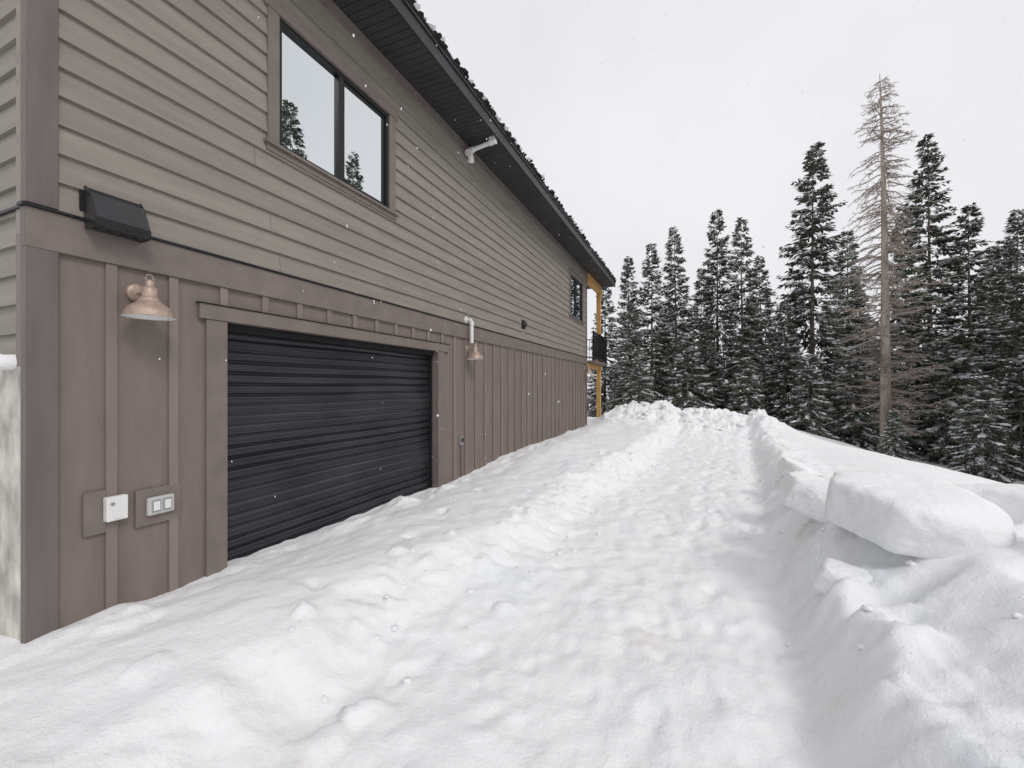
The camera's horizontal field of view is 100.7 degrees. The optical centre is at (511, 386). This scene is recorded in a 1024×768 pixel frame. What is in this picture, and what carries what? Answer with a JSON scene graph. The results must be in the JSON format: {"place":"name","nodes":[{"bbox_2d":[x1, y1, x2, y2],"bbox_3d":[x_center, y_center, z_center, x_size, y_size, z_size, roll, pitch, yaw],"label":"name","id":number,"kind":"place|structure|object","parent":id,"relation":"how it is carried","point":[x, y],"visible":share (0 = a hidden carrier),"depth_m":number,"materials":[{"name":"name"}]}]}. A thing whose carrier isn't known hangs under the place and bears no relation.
{"place":"outdoors","nodes":[
{"label":"outdoors","id":0,"kind":"place"},
{"bbox_2d":[0,391,1023,767],"bbox_3d":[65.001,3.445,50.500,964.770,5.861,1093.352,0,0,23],"label":"snow ground","id":1,"kind":"structure","parent":0,"point":[668,611],"depth_m":2.49,"materials":[{"name":"white snow"}]},
{"bbox_2d":[0,367,19,640],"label":"concrete foundation","id":2,"kind":"object","parent":1,"relation":"on","point":[9,503],"visible":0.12,"depth_m":2.56,"materials":[{"name":"grey concrete"}]},
{"bbox_2d":[0,0,15,354],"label":"end lap siding","id":3,"kind":"object","parent":2,"relation":"on","point":[7,175],"visible":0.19,"depth_m":2.62,"materials":[{"name":"paint"}]},
{"bbox_2d":[0,354,16,369],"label":"ledge snow","id":4,"kind":"structure","parent":2,"relation":"on","point":[8,362],"depth_m":2.51,"materials":[{"name":"white snow"}]},
{"bbox_2d":[16,235,585,628],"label":"wall panel","id":5,"kind":"structure","parent":1,"relation":"on","point":[142,442],"depth_m":3.06,"materials":[{"name":"paint"}]},
{"bbox_2d":[82,490,127,537],"bbox_3d":[-2.674,0.825,2.796,0.082,0.280,0.210,0,0,23],"label":"junction box","id":6,"kind":"object","parent":5,"relation":"attached to","point":[100,509],"visible":1,"depth_m":2.78,"materials":[{"name":"paint"}]},
{"bbox_2d":[121,274,176,320],"bbox_3d":[-2.495,-0.623,2.916,0.315,0.296,0.294,0,0,23],"label":"barn light","id":7,"kind":"object","parent":5,"relation":"attached to","point":[146,304],"visible":1,"depth_m":2.89,"materials":[{"name":"orange metal"}]},
{"bbox_2d":[134,483,179,527],"bbox_3d":[-2.558,0.860,3.084,0.070,0.260,0.280,0,0,23],"label":"outdoor outlet","id":8,"kind":"object","parent":5,"relation":"attached to","point":[154,505],"visible":1,"depth_m":3.06,"materials":[{"name":"paint"}]},
{"bbox_2d":[16,0,541,316],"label":"wall sheathing","id":9,"kind":"object","parent":5,"relation":"on","point":[17,113],"depth_m":2.53,"materials":[{"name":"paint"}]},
{"bbox_2d":[79,185,150,242],"bbox_3d":[-2.613,-1.139,2.814,0.163,0.293,0.330,0,0,23],"label":"wall vent hood","id":10,"kind":"object","parent":9,"relation":"attached to","point":[112,215],"depth_m":2.77,"materials":[{"name":"black plastic"}]},
{"bbox_2d":[26,0,586,576],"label":"trim boards","id":11,"kind":"object","parent":9,"relation":"attached to","point":[58,232],"depth_m":3.91,"materials":[{"name":"paint"}]},
{"bbox_2d":[58,0,585,356],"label":"lap siding","id":12,"kind":"object","parent":9,"relation":"attached to","point":[162,109],"visible":0.92,"depth_m":3.82,"materials":[{"name":"paint"}]},
{"bbox_2d":[280,18,387,207],"bbox_3d":[-1.918,-2.865,4.719,0.062,1.230,1.570,0,0,23],"label":"window frame","id":13,"kind":"object","parent":9,"relation":"attached to","point":[342,81],"visible":0.61,"depth_m":4.71,"materials":[{"name":"black metal"}]},
{"bbox_2d":[282,29,381,201],"bbox_3d":[-1.941,-2.865,4.729,0.032,1.210,1.550,0,0,23],"label":"window glass","id":14,"kind":"object","parent":13,"relation":"in","point":[308,105],"visible":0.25,"depth_m":4.53,"materials":[{"name":"clear glass"}]},
{"bbox_2d":[464,316,473,342],"bbox_3d":[-0.726,-0.973,7.249,0.165,0.465,0.130,0,0,23],"label":"pvc vent pipe","id":15,"kind":"object","parent":9,"relation":"attached to","point":[469,320],"visible":1,"depth_m":7.21,"materials":[{"name":"white plastic"}]},
{"bbox_2d":[465,136,496,162],"bbox_3d":[-0.537,-4.003,7.171,0.599,0.292,0.316,0,0,23],"label":"pvc vent pipe","id":16,"kind":"object","parent":9,"relation":"attached to","point":[470,151],"visible":1,"depth_m":7.13,"materials":[{"name":"white plastic"}]},
{"bbox_2d":[521,320,526,328],"bbox_3d":[0.292,-1.420,9.696,0.090,0.200,0.200,0,0,23],"label":"round wall vent","id":17,"kind":"object","parent":9,"relation":"attached to","point":[523,326],"visible":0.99,"depth_m":9.64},
{"bbox_2d":[571,275,581,320],"bbox_3d":[2.117,-2.915,14.158,0.062,1.330,1.600,0,0,23],"label":"window frame","id":18,"kind":"object","parent":9,"relation":"attached to","point":[577,281],"visible":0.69,"depth_m":14.17,"materials":[{"name":"black metal"}]},
{"bbox_2d":[571,277,580,319],"bbox_3d":[2.095,-2.915,14.167,0.032,1.310,1.580,0,0,23],"label":"window glass","id":19,"kind":"object","parent":18,"relation":"in","point":[573,299],"visible":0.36,"depth_m":14.07,"materials":[{"name":"clear glass"}]},
{"bbox_2d":[0,200,587,357],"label":"flashing","id":20,"kind":"object","parent":5,"relation":"attached to","point":[19,204],"visible":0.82,"depth_m":3.69,"materials":[{"name":"brown metal"}]},
{"bbox_2d":[227,332,429,560],"bbox_3d":[-1.883,0.650,5.058,0.064,2.500,3.120,0,0,23],"label":"garage door","id":21,"kind":"structure","parent":5,"relation":"attached to","point":[320,435],"depth_m":4.53,"materials":[{"name":"grey metal"}]},
{"bbox_2d":[227,323,432,487],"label":"garage door tracks","id":22,"kind":"object","parent":5,"relation":"attached to","point":[243,329],"visible":0.41,"depth_m":4.82},
{"bbox_2d":[105,263,583,609],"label":"battens","id":23,"kind":"object","parent":5,"relation":"attached to","point":[111,424],"visible":0.68,"depth_m":3.18,"materials":[{"name":"paint"}]},
{"bbox_2d":[459,436,463,476],"bbox_3d":[-0.845,1.200,7.115,0.049,0.720,0.090,0,0,23],"label":"door keypad","id":24,"kind":"object","parent":5,"relation":"attached to","point":[461,440],"depth_m":7.11,"materials":[{"name":"grey plastic"}]},
{"bbox_2d":[466,342,482,359],"bbox_3d":[-0.639,-0.618,7.256,0.315,0.296,0.294,0,0,23],"label":"barn light","id":25,"kind":"object","parent":5,"relation":"attached to","point":[475,354],"visible":1,"depth_m":7.20,"materials":[{"name":"orange metal"}]},
{"bbox_2d":[584,365,592,373],"bbox_3d":[2.714,-0.608,15.099,0.315,0.296,0.294,0,0,23],"label":"barn light","id":26,"kind":"object","parent":5,"relation":"attached to","point":[588,371],"visible":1,"depth_m":15.04,"materials":[{"name":"orange metal"}]},
{"bbox_2d":[20,0,586,643],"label":"corner boards","id":27,"kind":"object","parent":1,"relation":"on","point":[38,332],"visible":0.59,"depth_m":2.51,"materials":[{"name":"paint"}]},
{"bbox_2d":[427,351,436,487],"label":"garage jambs","id":28,"kind":"object","parent":1,"relation":"on","point":[434,420],"visible":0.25,"depth_m":6.49,"materials":[{"name":"wood"}]},
{"bbox_2d":[587,273,601,417],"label":"balcony posts and beams","id":29,"kind":"object","parent":1,"relation":"on","point":[594,285],"visible":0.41,"depth_m":17.46,"materials":[{"name":"brown wood"}]},
{"bbox_2d":[587,360,606,365],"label":"balcony deck","id":30,"kind":"structure","parent":29,"relation":"on","point":[594,362],"depth_m":15.87,"materials":[{"name":"brown wood"}]},
{"bbox_2d":[587,330,606,362],"bbox_3d":[1.315,-1.498,17.467,4.685,1.084,2.475,0,0,23],"label":"balcony railing","id":31,"kind":"object","parent":30,"relation":"on","point":[599,347],"visible":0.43,"depth_m":16.75,"materials":[{"name":"black metal"}]},
{"bbox_2d":[587,287,625,416],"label":"fir tree","id":32,"kind":"object","parent":1,"relation":"on","point":[611,345],"visible":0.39,"depth_m":33.64,"materials":[{"name":"green plant"}]},
{"bbox_2d":[603,256,656,412],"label":"fir tree","id":33,"kind":"object","parent":1,"relation":"on","point":[627,275],"visible":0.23,"depth_m":30.08,"materials":[{"name":"green plant"}]},
{"bbox_2d":[606,302,655,407],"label":"fir tree","id":34,"kind":"object","parent":1,"relation":"on","point":[631,355],"visible":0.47,"depth_m":24.93,"materials":[{"name":"green plant"}]},
{"bbox_2d":[620,355,656,403],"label":"young fir tree","id":35,"kind":"object","parent":1,"relation":"on","point":[645,388],"visible":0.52,"depth_m":22.45,"materials":[{"name":"green plant"}]},
{"bbox_2d":[622,243,682,407],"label":"fir tree","id":36,"kind":"object","parent":1,"relation":"on","point":[654,309],"visible":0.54,"depth_m":26.75,"materials":[{"name":"green plant"}]},
{"bbox_2d":[289,401,1023,703],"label":"snow clods","id":37,"kind":"object","parent":1,"relation":"on","point":[405,680],"visible":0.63,"depth_m":4.14,"materials":[{"name":"white snow"}]},
{"bbox_2d":[654,300,688,395],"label":"fir tree","id":38,"kind":"object","parent":1,"relation":"on","point":[670,310],"visible":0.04,"depth_m":32.33,"materials":[{"name":"green plant"}]},
{"bbox_2d":[649,225,709,407],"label":"fir tree","id":39,"kind":"object","parent":1,"relation":"on","point":[669,294],"visible":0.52,"depth_m":27.92,"materials":[{"name":"green plant"}]},
{"bbox_2d":[661,332,716,409],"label":"young fir tree","id":40,"kind":"object","parent":1,"relation":"on","point":[688,398],"visible":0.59,"depth_m":22.19,"materials":[{"name":"green plant"}]},
{"bbox_2d":[678,268,724,396],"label":"fir tree","id":41,"kind":"object","parent":1,"relation":"on","point":[697,314],"visible":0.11,"depth_m":32.78,"materials":[{"name":"green plant"}]},
{"bbox_2d":[683,320,728,408],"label":"fir tree","id":42,"kind":"object","parent":1,"relation":"on","point":[711,351],"visible":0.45,"depth_m":25.35,"materials":[{"name":"green plant"}]},
{"bbox_2d":[688,209,748,408],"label":"fir tree","id":43,"kind":"object","parent":1,"relation":"on","point":[711,282],"visible":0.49,"depth_m":28.75,"materials":[{"name":"green plant"}]},
{"bbox_2d":[703,217,786,422],"bbox_3d":[14.172,-2.729,25.832,4.399,15.140,4.413,-1,1,-21],"label":"fir tree","id":44,"kind":"object","parent":1,"relation":"on","point":[734,296],"visible":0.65,"depth_m":25.71,"materials":[{"name":"green plant"}]},
{"bbox_2d":[725,357,770,415],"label":"young fir tree","id":45,"kind":"object","parent":1,"relation":"on","point":[745,376],"visible":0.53,"depth_m":21.94,"materials":[{"name":"green plant"}]},
{"bbox_2d":[727,295,780,410],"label":"fir tree","id":46,"kind":"object","parent":1,"relation":"on","point":[759,338],"visible":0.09,"depth_m":29.31,"materials":[{"name":"green plant"}]},
{"bbox_2d":[735,255,792,424],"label":"fir tree","id":47,"kind":"object","parent":1,"relation":"on","point":[766,291],"visible":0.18,"depth_m":32.70,"materials":[{"name":"green plant"}]},
{"bbox_2d":[755,301,820,434],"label":"fir tree","id":48,"kind":"object","parent":1,"relation":"on","point":[780,335],"visible":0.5,"depth_m":23.81,"materials":[{"name":"green plant"}]},
{"bbox_2d":[777,457,814,476],"bbox_3d":[4.058,1.188,5.995,0.479,0.268,0.545,11,6,0],"label":"snow block","id":49,"kind":"object","parent":1,"relation":"on","point":[786,465],"depth_m":5.93,"materials":[{"name":"white snow"}]},
{"bbox_2d":[779,472,829,495],"bbox_3d":[3.319,1.139,4.807,0.534,0.267,0.548,6,6,-2],"label":"snow block","id":50,"kind":"object","parent":1,"relation":"on","point":[788,481],"depth_m":4.80,"materials":[{"name":"white snow"}]},
{"bbox_2d":[587,288,1023,425],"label":"distant forest","id":51,"kind":"object","parent":1,"relation":"on","point":[817,352],"visible":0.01,"depth_m":42.70,"materials":[{"name":"green plant"}]},
{"bbox_2d":[784,480,829,523],"bbox_3d":[2.976,1.065,3.944,0.725,0.316,0.654,8,9,12],"label":"snow block","id":52,"kind":"object","parent":1,"relation":"on","point":[803,497],"depth_m":3.94,"materials":[{"name":"white snow"}]},
{"bbox_2d":[779,354,840,440],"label":"young fir tree","id":53,"kind":"object","parent":1,"relation":"on","point":[818,399],"visible":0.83,"depth_m":20.24,"materials":[{"name":"green plant"}]},
{"bbox_2d":[745,141,879,443],"bbox_3d":[17.567,-4.630,24.785,6.860,19.136,7.021,0,1,-20],"label":"fir tree","id":54,"kind":"object","parent":1,"relation":"on","point":[801,293],"visible":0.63,"depth_m":24.56,"materials":[{"name":"green plant"}]},
{"bbox_2d":[813,558,872,593],"bbox_3d":[2.248,1.314,2.894,0.340,0.190,0.329,6,11,0],"label":"snow block","id":55,"kind":"object","parent":1,"relation":"on","point":[830,572],"depth_m":2.87,"materials":[{"name":"white snow"}]},
{"bbox_2d":[819,347,879,451],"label":"young fir tree","id":56,"kind":"object","parent":1,"relation":"on","point":[864,432],"visible":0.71,"depth_m":20.43,"materials":[{"name":"green plant"}]},
{"bbox_2d":[819,230,879,431],"bbox_3d":[25.170,-3.430,31.824,5.658,16.734,5.695,-1,0,-6],"label":"fir tree","id":57,"kind":"object","parent":1,"relation":"on","point":[851,272],"visible":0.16,"depth_m":31.84,"materials":[{"name":"green plant"}]},
{"bbox_2d":[825,281,879,439],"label":"fir tree","id":58,"kind":"object","parent":1,"relation":"on","point":[850,329],"visible":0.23,"depth_m":26.90,"materials":[{"name":"green plant"}]},
{"bbox_2d":[848,349,931,460],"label":"young fir tree","id":59,"kind":"object","parent":1,"relation":"on","point":[913,455],"visible":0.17,"depth_m":20.56,"materials":[{"name":"green plant"}]},
{"bbox_2d":[820,74,967,454],"bbox_3d":[16.732,-5.311,19.121,5.028,17.378,5.185,0,0,23],"label":"dead fir tree","id":60,"kind":"object","parent":1,"relation":"on","point":[884,344],"visible":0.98,"depth_m":18.89,"materials":[{"name":"brown wood"}]},
{"bbox_2d":[876,410,912,460],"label":"young fir tree","id":61,"kind":"object","parent":1,"relation":"on","point":[888,445],"visible":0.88,"depth_m":17.02,"materials":[{"name":"green plant"}]},
{"bbox_2d":[873,298,947,452],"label":"fir tree","id":62,"kind":"object","parent":1,"relation":"on","point":[922,339],"visible":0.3,"depth_m":22.90,"materials":[{"name":"green plant"}]},
{"bbox_2d":[873,201,952,416],"bbox_3d":[28.167,-4.050,30.204,5.466,17.900,5.449,-1,-1,-17],"label":"fir tree","id":63,"kind":"object","parent":1,"relation":"on","point":[900,257],"visible":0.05,"depth_m":30.08,"materials":[{"name":"green plant"}]},
{"bbox_2d":[824,471,1016,558],"bbox_3d":[2.947,0.899,3.085,1.013,0.397,1.061,2,6,-3],"label":"snow block","id":64,"kind":"object","parent":1,"relation":"on","point":[917,515],"depth_m":2.77,"materials":[{"name":"white snow"}]},
{"bbox_2d":[879,133,993,446],"bbox_3d":[24.620,-4.940,25.053,6.029,19.916,5.784,0,0,-34],"label":"fir tree","id":65,"kind":"object","parent":1,"relation":"on","point":[935,230],"visible":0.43,"depth_m":24.82,"materials":[{"name":"green plant"}]},
{"bbox_2d":[905,332,995,466],"bbox_3d":[20.363,1.432,19.859,4.031,7.935,3.716,0,0,40],"label":"young fir tree","id":66,"kind":"object","parent":1,"relation":"on","point":[940,443],"visible":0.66,"depth_m":19.70,"materials":[{"name":"green plant"}]},
{"bbox_2d":[925,202,1013,444],"bbox_3d":[25.835,-2.816,23.808,4.671,14.966,4.385,-1,0,-4],"label":"fir tree","id":67,"kind":"object","parent":1,"relation":"on","point":[973,226],"visible":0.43,"depth_m":23.66,"materials":[{"name":"green plant"}]},
{"bbox_2d":[941,375,1023,483],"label":"young fir tree","id":68,"kind":"object","parent":1,"relation":"on","point":[977,455],"visible":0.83,"depth_m":14.99,"materials":[{"name":"green plant"}]},
{"bbox_2d":[956,416,1009,475],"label":"young fir tree","id":69,"kind":"object","parent":1,"relation":"on","point":[984,428],"visible":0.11,"depth_m":16.53,"materials":[{"name":"green plant"}]},
{"bbox_2d":[953,483,1023,522],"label":"snow block","id":70,"kind":"object","parent":1,"relation":"on","point":[1008,499],"depth_m":2.87,"materials":[{"name":"white snow"}]},
{"bbox_2d":[954,208,1023,439],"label":"fir tree","id":71,"kind":"object","parent":1,"relation":"on","point":[1011,251],"visible":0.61,"depth_m":20.08,"materials":[{"name":"green plant"}]},
{"bbox_2d":[958,246,1023,420],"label":"fir tree","id":72,"kind":"object","parent":1,"relation":"on","point":[993,259],"visible":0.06,"depth_m":30.10,"materials":[{"name":"green plant"}]},
{"bbox_2d":[964,238,1023,438],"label":"fir tree","id":73,"kind":"object","parent":1,"relation":"on","point":[1002,268],"visible":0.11,"depth_m":24.98,"materials":[{"name":"green plant"}]},
{"bbox_2d":[974,355,1023,480],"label":"young fir tree","id":74,"kind":"object","parent":1,"relation":"on","point":[1017,378],"visible":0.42,"depth_m":16.88,"materials":[{"name":"green plant"}]},
{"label":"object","id":75,"kind":"object","parent":1,"relation":"on","visible":0},
{"bbox_2d":[407,0,614,279],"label":"roof","id":76,"kind":"structure","parent":75,"relation":"on","point":[436,38],"depth_m":6.44,"materials":[{"name":"black metal"}]},
{"bbox_2d":[332,0,613,288],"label":"soffit","id":77,"kind":"structure","parent":76,"relation":"attached to","point":[385,30],"depth_m":6.20,"materials":[{"name":"metal"}]},
{"bbox_2d":[388,0,615,286],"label":"fascia","id":78,"kind":"structure","parent":77,"relation":"attached to","point":[408,14],"depth_m":6.34,"materials":[{"name":"metal"}]},
{"bbox_2d":[410,0,615,280],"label":"roof edge shingles and snow","id":79,"kind":"object","parent":76,"relation":"on","point":[417,5],"visible":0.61,"depth_m":6.75,"materials":[{"name":"black"}]},
{"bbox_2d":[159,0,1020,582],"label":"falling snowflakes","id":80,"kind":"object","parent":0,"point":[677,292],"visible":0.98,"depth_m":4.80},
{"bbox_2d":[415,0,1023,390],"label":"sky","id":81,"kind":"structure","parent":0,"point":[557,105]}
]}

